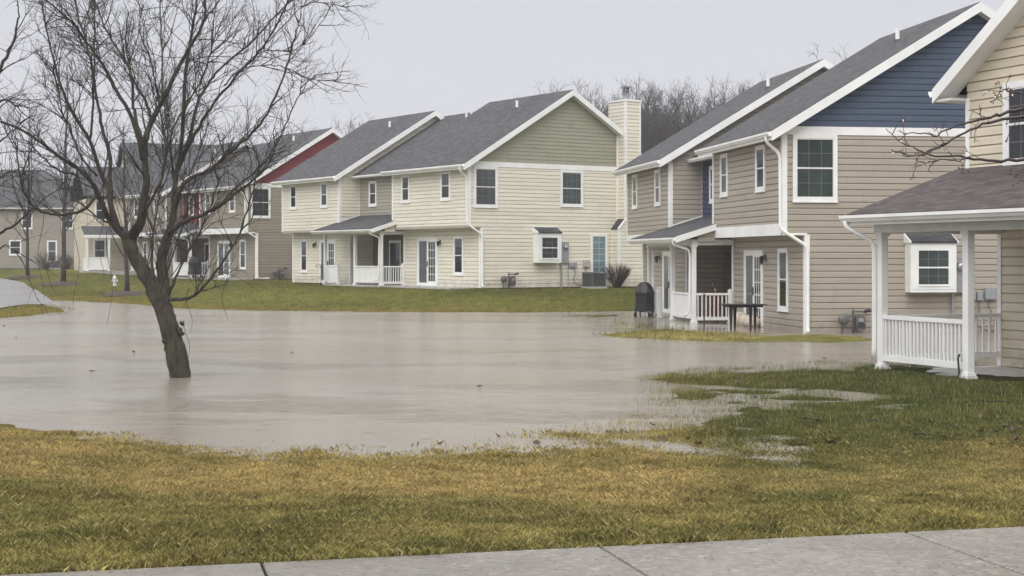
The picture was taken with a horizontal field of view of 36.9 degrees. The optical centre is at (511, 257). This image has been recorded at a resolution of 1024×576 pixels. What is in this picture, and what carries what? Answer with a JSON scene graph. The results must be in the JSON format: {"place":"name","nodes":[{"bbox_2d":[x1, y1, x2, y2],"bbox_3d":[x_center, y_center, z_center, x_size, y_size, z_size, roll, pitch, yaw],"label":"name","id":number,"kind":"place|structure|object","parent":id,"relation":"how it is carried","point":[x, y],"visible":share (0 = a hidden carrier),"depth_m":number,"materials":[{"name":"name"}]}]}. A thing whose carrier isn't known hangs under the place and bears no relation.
{"place":"outdoors","nodes":[
{"label":"outdoors","id":0,"kind":"place"},
{"bbox_2d":[0,278,79,309],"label":"road","id":1,"kind":"structure","parent":0,"point":[14,293],"depth_m":79.24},
{"bbox_2d":[0,0,1005,182],"label":"sky","id":2,"kind":"structure","parent":0,"point":[447,57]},
{"bbox_2d":[0,417,1023,574],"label":"grass","id":3,"kind":"structure","parent":0,"point":[111,538],"depth_m":11.87,"materials":[{"name":"plant"}]},
{"bbox_2d":[0,301,1023,467],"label":"water","id":4,"kind":"structure","parent":0,"point":[401,381],"depth_m":27.18,"materials":[{"name":"grey liquid"}]},
{"bbox_2d":[0,527,1023,575],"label":"sidewalk","id":5,"kind":"structure","parent":0,"point":[984,552],"depth_m":8.07,"materials":[{"name":"concrete"}]},
{"bbox_2d":[0,268,1023,574],"bbox_3d":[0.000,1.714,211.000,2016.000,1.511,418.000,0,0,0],"label":"ground","id":6,"kind":"structure","parent":0,"point":[554,298],"depth_m":60.29,"materials":[{"name":"green plant"}]},
{"bbox_2d":[6,275,43,278],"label":"mulch","id":7,"kind":"object","parent":6,"relation":"on","point":[24,276],"visible":0.91,"depth_m":101.35,"materials":[{"name":"brown soil"}]},
{"bbox_2d":[3,112,49,274],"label":"lawn tree","id":8,"kind":"object","parent":6,"relation":"on","point":[28,216],"visible":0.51,"depth_m":102.17,"materials":[{"name":"brown plant"}]},
{"bbox_2d":[0,170,87,267],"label":"townhouse","id":9,"kind":"structure","parent":6,"relation":"on","point":[9,258],"depth_m":140.23,"materials":[{"name":"grey"}]},
{"bbox_2d":[9,240,21,255],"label":"window","id":10,"kind":"structure","parent":9,"relation":"in","point":[17,247],"depth_m":140.03,"materials":[{"name":"white plastic"}]},
{"bbox_2d":[21,211,32,228],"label":"window","id":11,"kind":"structure","parent":9,"relation":"in","point":[23,221],"depth_m":140.10,"materials":[{"name":"white plastic"}]},
{"bbox_2d":[47,240,56,261],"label":"window","id":12,"kind":"structure","parent":9,"relation":"in","point":[51,244],"depth_m":140.27,"materials":[{"name":"white plastic"}]},
{"bbox_2d":[61,212,73,228],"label":"window","id":13,"kind":"structure","parent":9,"relation":"in","point":[70,220],"depth_m":140.37,"materials":[{"name":"white plastic"}]},
{"bbox_2d":[34,250,59,268],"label":"shrub","id":14,"kind":"object","parent":6,"relation":"on","point":[46,264],"visible":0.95,"depth_m":139.63,"materials":[{"name":"brown plant"}]},
{"bbox_2d":[0,0,98,315],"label":"bare tree","id":15,"kind":"object","parent":6,"relation":"on","point":[4,59],"visible":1,"depth_m":23.34,"materials":[{"name":"brown plant"}]},
{"bbox_2d":[50,261,60,268],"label":"air conditioner","id":16,"kind":"object","parent":6,"relation":"on","point":[53,265],"visible":0.98,"depth_m":139.04,"materials":[{"name":"black metal"}]},
{"bbox_2d":[31,63,87,280],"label":"lawn tree","id":17,"kind":"object","parent":6,"relation":"on","point":[63,265],"visible":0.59,"depth_m":92.25,"materials":[{"name":"brown plant"}]},
{"bbox_2d":[41,281,79,285],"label":"mulch","id":18,"kind":"object","parent":6,"relation":"on","point":[59,283],"visible":0.93,"depth_m":91.53,"materials":[{"name":"brown soil"}]},
{"bbox_2d":[53,152,75,183],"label":"woodland tree","id":19,"kind":"object","parent":6,"relation":"on","point":[62,170],"visible":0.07,"depth_m":212.09,"materials":[{"name":"grey wood"}]},
{"bbox_2d":[60,254,73,268],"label":"shrub","id":20,"kind":"object","parent":6,"relation":"on","point":[67,261],"visible":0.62,"depth_m":139.88,"materials":[{"name":"brown plant"}]},
{"bbox_2d":[111,275,117,285],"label":"fire hydrant","id":21,"kind":"object","parent":6,"relation":"on","point":[114,280],"visible":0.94,"depth_m":88.20,"materials":[{"name":"metal"}]},
{"bbox_2d":[99,291,145,295],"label":"mulch","id":22,"kind":"object","parent":6,"relation":"on","point":[125,293],"visible":0.89,"depth_m":76.85,"materials":[{"name":"brown soil"}]},
{"bbox_2d":[104,113,148,290],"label":"lawn tree","id":23,"kind":"object","parent":6,"relation":"on","point":[126,270],"visible":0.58,"depth_m":77.41,"materials":[{"name":"brown plant"}]},
{"bbox_2d":[70,142,208,274],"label":"townhouse","id":24,"kind":"structure","parent":6,"relation":"on","point":[87,259],"depth_m":110.58,"materials":[{"name":"beige"}]},
{"bbox_2d":[93,239,105,256],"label":"window","id":25,"kind":"structure","parent":24,"relation":"in","point":[102,242],"depth_m":109.99,"materials":[{"name":"white plastic"}]},
{"bbox_2d":[95,200,107,220],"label":"window","id":26,"kind":"structure","parent":24,"relation":"in","point":[98,209],"depth_m":109.99,"materials":[{"name":"white plastic"}]},
{"bbox_2d":[0,0,379,377],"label":"bare tree","id":27,"kind":"object","parent":6,"relation":"on","point":[158,291],"visible":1,"depth_m":26.65,"materials":[{"name":"brown plant"}]},
{"bbox_2d":[119,128,343,279],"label":"townhouse","id":28,"kind":"structure","parent":6,"relation":"on","point":[271,255],"depth_m":94.12,"materials":[{"name":"beige"}]},
{"bbox_2d":[143,242,147,260],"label":"window","id":29,"kind":"structure","parent":28,"relation":"in","point":[145,248],"depth_m":106.04,"materials":[{"name":"white plastic"}]},
{"bbox_2d":[154,197,158,216],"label":"window","id":30,"kind":"structure","parent":28,"relation":"in","point":[155,198],"depth_m":102.80,"materials":[{"name":"white plastic"}]},
{"bbox_2d":[188,256,201,277],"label":"covered grill","id":31,"kind":"object","parent":28,"relation":"on","point":[198,269],"visible":0.72,"depth_m":94.93,"materials":[{"name":"black fabric"}]},
{"bbox_2d":[204,243,208,276],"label":"door","id":32,"kind":"structure","parent":28,"relation":"in","point":[206,245],"depth_m":100.81,"materials":[{"name":"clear glass"}]},
{"bbox_2d":[205,192,210,213],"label":"window","id":33,"kind":"structure","parent":28,"relation":"in","point":[208,194],"depth_m":95.75,"materials":[{"name":"white plastic"}]},
{"bbox_2d":[217,241,230,277],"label":"patio door","id":34,"kind":"structure","parent":28,"relation":"in","point":[222,251],"depth_m":95.31,"materials":[{"name":"white glass"}]},
{"bbox_2d":[229,191,235,212],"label":"window","id":35,"kind":"structure","parent":28,"relation":"in","point":[232,204],"depth_m":92.69,"materials":[{"name":"white plastic"}]},
{"bbox_2d":[239,240,245,269],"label":"window","id":36,"kind":"structure","parent":28,"relation":"in","point":[242,250],"depth_m":93.05,"materials":[{"name":"white plastic"}]},
{"bbox_2d":[251,187,270,218],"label":"window","id":37,"kind":"structure","parent":28,"relation":"in","point":[260,211],"depth_m":91.70,"materials":[{"name":"white plastic"}]},
{"bbox_2d":[272,267,286,279],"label":"gas meter","id":38,"kind":"object","parent":28,"relation":"attached to","point":[281,273],"visible":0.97,"depth_m":92.11,"materials":[{"name":"metal"}]},
{"bbox_2d":[332,118,356,134],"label":"woodland tree","id":39,"kind":"object","parent":6,"relation":"on","point":[350,124],"visible":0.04,"depth_m":177.62,"materials":[{"name":"grey wood"}]},
{"bbox_2d":[0,277,756,342],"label":"grass","id":40,"kind":"structure","parent":6,"relation":"on","point":[512,301],"depth_m":64.89,"materials":[{"name":"green plant"}]},
{"bbox_2d":[270,85,641,288],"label":"townhouse","id":41,"kind":"structure","parent":6,"relation":"on","point":[489,195],"depth_m":72.91,"materials":[{"name":"beige plastic"}]},
{"bbox_2d":[289,185,296,209],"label":"window","id":42,"kind":"structure","parent":41,"relation":"in","point":[293,188],"depth_m":83.57,"materials":[{"name":"white plastic"}]},
{"bbox_2d":[300,239,307,272],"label":"window","id":43,"kind":"structure","parent":41,"relation":"in","point":[303,242],"depth_m":84.00,"materials":[{"name":"white plastic"}]},
{"bbox_2d":[320,182,327,207],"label":"window","id":44,"kind":"structure","parent":41,"relation":"in","point":[323,185],"depth_m":80.51,"materials":[{"name":"white plastic"}]},
{"bbox_2d":[319,239,335,282],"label":"patio door","id":45,"kind":"structure","parent":41,"relation":"in","point":[331,244],"depth_m":81.62,"materials":[{"name":"white glass"}]},
{"bbox_2d":[368,181,376,206],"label":"window","id":46,"kind":"structure","parent":41,"relation":"in","point":[372,184],"depth_m":78.61,"materials":[{"name":"white plastic"}]},
{"bbox_2d":[389,240,400,281],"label":"door","id":47,"kind":"structure","parent":41,"relation":"in","point":[394,246],"depth_m":78.40,"materials":[{"name":"grey glass"}]},
{"bbox_2d":[401,175,409,202],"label":"window","id":48,"kind":"structure","parent":41,"relation":"in","point":[405,179],"depth_m":73.50,"materials":[{"name":"white plastic"}]},
{"bbox_2d":[417,237,437,285],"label":"patio door","id":49,"kind":"structure","parent":41,"relation":"in","point":[427,249],"depth_m":73.04,"materials":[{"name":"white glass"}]},
{"bbox_2d":[440,171,450,200],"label":"window","id":50,"kind":"structure","parent":41,"relation":"in","point":[445,177],"depth_m":70.48,"materials":[{"name":"white plastic"}]},
{"bbox_2d":[453,236,463,275],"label":"window","id":51,"kind":"structure","parent":41,"relation":"in","point":[458,241],"depth_m":70.76,"materials":[{"name":"white plastic"}]},
{"bbox_2d":[473,166,497,207],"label":"window","id":52,"kind":"structure","parent":41,"relation":"in","point":[485,178],"depth_m":69.37,"materials":[{"name":"white plastic"}]},
{"bbox_2d":[501,272,518,288],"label":"gas meter","id":53,"kind":"object","parent":41,"relation":"attached to","point":[511,280],"visible":0.98,"depth_m":69.83,"materials":[{"name":"metal"}]},
{"bbox_2d":[532,226,562,262],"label":"garden window","id":54,"kind":"structure","parent":41,"relation":"in","point":[547,240],"depth_m":70.86,"materials":[{"name":"grey"}]},
{"bbox_2d":[561,242,581,287],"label":"electric meter","id":55,"kind":"object","parent":41,"relation":"attached to","point":[565,252],"visible":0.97,"depth_m":71.75,"materials":[{"name":"grey metal"}]},
{"bbox_2d":[560,170,583,207],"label":"window","id":56,"kind":"structure","parent":41,"relation":"in","point":[571,181],"depth_m":72.06,"materials":[{"name":"white plastic"}]},
{"bbox_2d":[583,260,589,272],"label":"utility box","id":57,"kind":"object","parent":41,"relation":"attached to","point":[586,263],"visible":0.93,"depth_m":72.42,"materials":[{"name":"metal"}]},
{"bbox_2d":[590,234,607,275],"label":"window","id":58,"kind":"structure","parent":41,"relation":"in","point":[599,242],"depth_m":72.98,"materials":[{"name":"white glass"}]},
{"bbox_2d":[550,79,586,99],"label":"woodland tree","id":59,"kind":"object","parent":6,"relation":"on","point":[576,88],"depth_m":192.45,"materials":[{"name":"plant"}]},
{"bbox_2d":[581,272,606,288],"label":"air conditioner","id":60,"kind":"object","parent":6,"relation":"on","point":[594,280],"visible":1,"depth_m":71.53,"materials":[{"name":"black metal"}]},
{"bbox_2d":[592,87,607,113],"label":"woodland tree","id":61,"kind":"object","parent":6,"relation":"on","point":[602,101],"depth_m":196.21,"materials":[{"name":"plant"}]},
{"bbox_2d":[583,93,620,116],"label":"woodland tree","id":62,"kind":"object","parent":6,"relation":"on","point":[604,103],"visible":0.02,"depth_m":156.99,"materials":[{"name":"plant"}]},
{"bbox_2d":[599,261,631,287],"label":"shrub","id":63,"kind":"object","parent":6,"relation":"on","point":[618,283],"visible":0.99,"depth_m":72.15,"materials":[{"name":"brown plant"}]},
{"bbox_2d":[604,80,654,153],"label":"woodland tree","id":64,"kind":"object","parent":6,"relation":"on","point":[643,142],"visible":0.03,"depth_m":134.66,"materials":[{"name":"brown plant"}]},
{"bbox_2d":[605,73,662,149],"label":"woodland tree","id":65,"kind":"object","parent":6,"relation":"on","point":[645,101],"visible":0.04,"depth_m":150.13,"materials":[{"name":"plant"}]},
{"bbox_2d":[615,75,661,151],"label":"woodland tree","id":66,"kind":"object","parent":6,"relation":"on","point":[647,115],"visible":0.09,"depth_m":137.05,"materials":[{"name":"brown plant"}]},
{"bbox_2d":[634,282,653,316],"bbox_3d":[4.654,1.505,53.990,0.646,1.249,0.671,0,0,21],"label":"covered grill","id":67,"kind":"object","parent":6,"relation":"on","point":[644,293],"visible":0.94,"depth_m":53.74,"materials":[{"name":"black fabric"}]},
{"bbox_2d":[637,85,665,150],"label":"woodland tree","id":68,"kind":"object","parent":6,"relation":"on","point":[650,110],"visible":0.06,"depth_m":153.54,"materials":[{"name":"brown plant"}]},
{"bbox_2d":[629,84,690,141],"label":"woodland tree","id":69,"kind":"object","parent":6,"relation":"on","point":[666,100],"visible":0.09,"depth_m":161.23,"materials":[{"name":"brown plant"}]},
{"bbox_2d":[637,89,686,152],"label":"woodland tree","id":70,"kind":"object","parent":6,"relation":"on","point":[651,118],"visible":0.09,"depth_m":148.17,"materials":[{"name":"brown plant"}]},
{"bbox_2d":[631,79,693,146],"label":"woodland tree","id":71,"kind":"object","parent":6,"relation":"on","point":[653,102],"visible":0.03,"depth_m":159.06,"materials":[{"name":"brown plant"}]},
{"bbox_2d":[641,81,692,139],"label":"woodland tree","id":72,"kind":"object","parent":6,"relation":"on","point":[667,114],"visible":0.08,"depth_m":147.64,"materials":[{"name":"plant"}]},
{"bbox_2d":[641,77,695,152],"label":"woodland tree","id":73,"kind":"object","parent":6,"relation":"on","point":[660,126],"visible":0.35,"depth_m":136.51,"materials":[{"name":"brown plant"}]},
{"bbox_2d":[641,104,698,150],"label":"woodland tree","id":74,"kind":"object","parent":6,"relation":"on","point":[667,126],"visible":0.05,"depth_m":138.93,"materials":[{"name":"brown wood"}]},
{"bbox_2d":[645,85,696,148],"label":"woodland tree","id":75,"kind":"object","parent":6,"relation":"on","point":[672,104],"visible":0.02,"depth_m":172.92,"materials":[{"name":"brown plant"}]},
{"bbox_2d":[646,105,705,146],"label":"woodland tree","id":76,"kind":"object","parent":6,"relation":"on","point":[674,120],"visible":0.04,"depth_m":141.06,"materials":[{"name":"brown plant"}]},
{"bbox_2d":[647,84,705,148],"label":"woodland tree","id":77,"kind":"object","parent":6,"relation":"on","point":[677,127],"visible":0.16,"depth_m":134.96,"materials":[{"name":"brown plant"}]},
{"bbox_2d":[654,87,724,142],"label":"woodland tree","id":78,"kind":"object","parent":6,"relation":"on","point":[689,115],"visible":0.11,"depth_m":136.04,"materials":[{"name":"brown plant"}]},
{"bbox_2d":[665,85,719,123],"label":"woodland tree","id":79,"kind":"object","parent":6,"relation":"on","point":[692,103],"visible":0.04,"depth_m":177.14,"materials":[{"name":"plant"}]},
{"bbox_2d":[681,90,720,119],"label":"woodland tree","id":80,"kind":"object","parent":6,"relation":"on","point":[689,104],"visible":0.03,"depth_m":194.31,"materials":[{"name":"grey plant"}]},
{"bbox_2d":[703,293,705,325],"bbox_3d":[5.812,1.710,46.405,0.108,1.221,0.052,0,0,0],"label":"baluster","id":81,"kind":"object","parent":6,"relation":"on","point":[704,294],"visible":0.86,"depth_m":46.39,"materials":[{"name":"wood"}]},
{"bbox_2d":[691,79,725,121],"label":"woodland tree","id":82,"kind":"object","parent":6,"relation":"on","point":[710,104],"visible":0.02,"depth_m":138.49,"materials":[{"name":"plant"}]},
{"bbox_2d":[692,75,745,120],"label":"woodland tree","id":83,"kind":"object","parent":6,"relation":"on","point":[725,95],"visible":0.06,"depth_m":137.69,"materials":[{"name":"plant"}]},
{"bbox_2d":[698,73,746,111],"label":"woodland tree","id":84,"kind":"object","parent":6,"relation":"on","point":[712,92],"visible":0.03,"depth_m":199.34,"materials":[{"name":"plant"}]},
{"bbox_2d":[704,77,752,107],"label":"woodland tree","id":85,"kind":"object","parent":6,"relation":"on","point":[732,91],"visible":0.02,"depth_m":175.06,"materials":[{"name":"grey plant"}]},
{"bbox_2d":[732,311,744,324],"bbox_3d":[7.061,1.928,47.628,0.406,0.480,0.590,0,0,-9],"label":"sandbag","id":86,"kind":"object","parent":6,"relation":"on","point":[738,314],"visible":0.45,"depth_m":47.41,"materials":[{"name":"fabric"}]},
{"bbox_2d":[718,303,766,330],"bbox_3d":[6.609,1.752,43.918,1.200,0.815,0.840,0,0,-9],"label":"patio table","id":87,"kind":"object","parent":6,"relation":"on","point":[733,309],"visible":0.84,"depth_m":43.61,"materials":[{"name":"metal"}]},
{"bbox_2d":[738,314,748,325],"bbox_3d":[7.171,1.960,47.009,0.426,0.400,0.667,0,0,-9],"label":"sandbag","id":88,"kind":"object","parent":6,"relation":"on","point":[741,318],"visible":0.52,"depth_m":46.84,"materials":[{"name":"fabric"}]},
{"bbox_2d":[744,316,759,326],"bbox_3d":[7.263,1.968,46.404,0.459,0.380,0.644,0,0,-9],"label":"sandbag","id":89,"kind":"object","parent":6,"relation":"on","point":[746,321],"visible":0.52,"depth_m":46.18,"materials":[{"name":"fabric"}]},
{"bbox_2d":[612,2,998,332],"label":"townhouse","id":90,"kind":"structure","parent":6,"relation":"on","point":[752,194],"depth_m":43.00,"materials":[{"name":"beige plastic"}]},
{"bbox_2d":[631,174,637,209],"bbox_3d":[4.787,-2.542,59.824,0.082,1.355,0.830,0,0,-9],"label":"window","id":91,"kind":"structure","parent":90,"relation":"in","point":[634,177],"depth_m":59.87,"materials":[{"name":"white plastic"}]},
{"bbox_2d":[652,251,653,289],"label":"window","id":92,"kind":"structure","parent":90,"relation":"in","point":[652,251],"depth_m":59.57,"materials":[{"name":"white plastic"}]},
{"bbox_2d":[654,169,660,206],"bbox_3d":[5.334,-2.542,56.215,0.082,1.355,0.830,0,0,-9],"label":"window","id":93,"kind":"structure","parent":90,"relation":"in","point":[657,187],"depth_m":56.23,"materials":[{"name":"white plastic"}]},
{"bbox_2d":[662,251,675,312],"bbox_3d":[5.846,0.940,57.127,0.090,2.300,1.850,0,0,-9],"label":"patio door","id":94,"kind":"structure","parent":90,"relation":"in","point":[666,254],"depth_m":57.51,"materials":[{"name":"white glass"}]},
{"bbox_2d":[708,166,711,203],"bbox_3d":[6.983,-2.522,53.329,0.082,1.315,0.830,0,0,-9],"label":"window","id":95,"kind":"structure","parent":90,"relation":"in","point":[710,167],"depth_m":53.59,"materials":[{"name":"white plastic"}]},
{"bbox_2d":[712,282,717,320],"bbox_3d":[6.686,1.449,50.352,0.189,1.302,0.192,0,0,36],"label":"post","id":96,"kind":"object","parent":90,"relation":"on","point":[715,290],"visible":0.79,"depth_m":50.26,"materials":[{"name":"grey plastic"}]},
{"bbox_2d":[719,153,728,197],"bbox_3d":[6.608,-2.542,47.791,0.082,1.355,0.810,0,0,-9],"label":"window","id":97,"kind":"structure","parent":90,"relation":"in","point":[724,162],"depth_m":47.75,"materials":[{"name":"white plastic"}]},
{"bbox_2d":[744,250,763,326],"bbox_3d":[7.387,0.940,46.932,0.090,2.300,1.870,0,0,-9],"label":"patio door","id":98,"kind":"structure","parent":90,"relation":"in","point":[753,271],"depth_m":46.87,"materials":[{"name":"white glass"}]},
{"bbox_2d":[754,144,765,192],"bbox_3d":[7.154,-2.542,44.182,0.082,1.355,0.890,0,0,-9],"label":"window","id":99,"kind":"structure","parent":90,"relation":"in","point":[760,155],"depth_m":44.17,"materials":[{"name":"white plastic"}]},
{"bbox_2d":[777,248,788,311],"bbox_3d":[7.813,0.663,44.182,0.082,1.825,0.890,0,0,-9],"label":"window","id":100,"kind":"structure","parent":90,"relation":"in","point":[782,253],"depth_m":44.23,"materials":[{"name":"white plastic"}]},
{"bbox_2d":[792,135,837,202],"bbox_3d":[8.380,-2.441,42.374,1.310,1.872,0.082,0,0,-9],"label":"window","id":101,"kind":"structure","parent":90,"relation":"in","point":[815,157],"depth_m":42.37,"materials":[{"name":"white plastic"}]},
{"bbox_2d":[838,308,870,332],"bbox_3d":[9.446,1.835,42.382,0.941,0.870,0.284,0,0,-9],"label":"gas meter","id":102,"kind":"object","parent":90,"relation":"attached to","point":[858,322],"visible":0.93,"depth_m":42.28,"materials":[{"name":"metal"}]},
{"bbox_2d":[903,233,958,291],"bbox_3d":[11.663,0.130,42.664,1.420,1.700,0.490,0,0,-9],"label":"garden window","id":103,"kind":"structure","parent":90,"relation":"in","point":[930,258],"depth_m":42.52,"materials":[{"name":"grey plastic"}]},
{"bbox_2d":[950,257,993,331],"bbox_3d":[12.896,1.110,42.947,1.221,2.220,0.260,0,0,-9],"label":"electric meter","id":104,"kind":"object","parent":90,"relation":"attached to","point":[978,296],"visible":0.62,"depth_m":42.89,"materials":[{"name":"grey metal"}]},
{"bbox_2d":[984,287,996,317],"bbox_3d":[13.448,1.420,43.101,0.340,1.161,0.140,0,0,-9],"label":"utility box","id":105,"kind":"object","parent":90,"relation":"attached to","point":[990,293],"visible":0.94,"depth_m":43.04,"materials":[{"name":"grey metal"}]},
{"bbox_2d":[808,40,847,62],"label":"woodland tree","id":106,"kind":"object","parent":6,"relation":"on","point":[831,52],"visible":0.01,"depth_m":177.58,"materials":[{"name":"plant"}]},
{"bbox_2d":[839,0,1023,378],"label":"townhouse","id":107,"kind":"structure","parent":6,"relation":"on","point":[983,197],"depth_m":28.15,"materials":[{"name":"beige plastic"}]},
{"bbox_2d":[1002,80,1023,165],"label":"window","id":108,"kind":"structure","parent":107,"relation":"in","point":[1013,149],"depth_m":28.04,"materials":[{"name":"white plastic"}]},
{"bbox_2d":[886,74,1023,187],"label":"budding tree","id":109,"kind":"object","parent":6,"relation":"on","point":[1011,117],"visible":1,"depth_m":8.55,"materials":[{"name":"wood"}]},
{"bbox_2d":[427,350,1023,445],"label":"grass","id":110,"kind":"structure","parent":0,"point":[926,413],"depth_m":21.92,"materials":[{"name":"green plant"}]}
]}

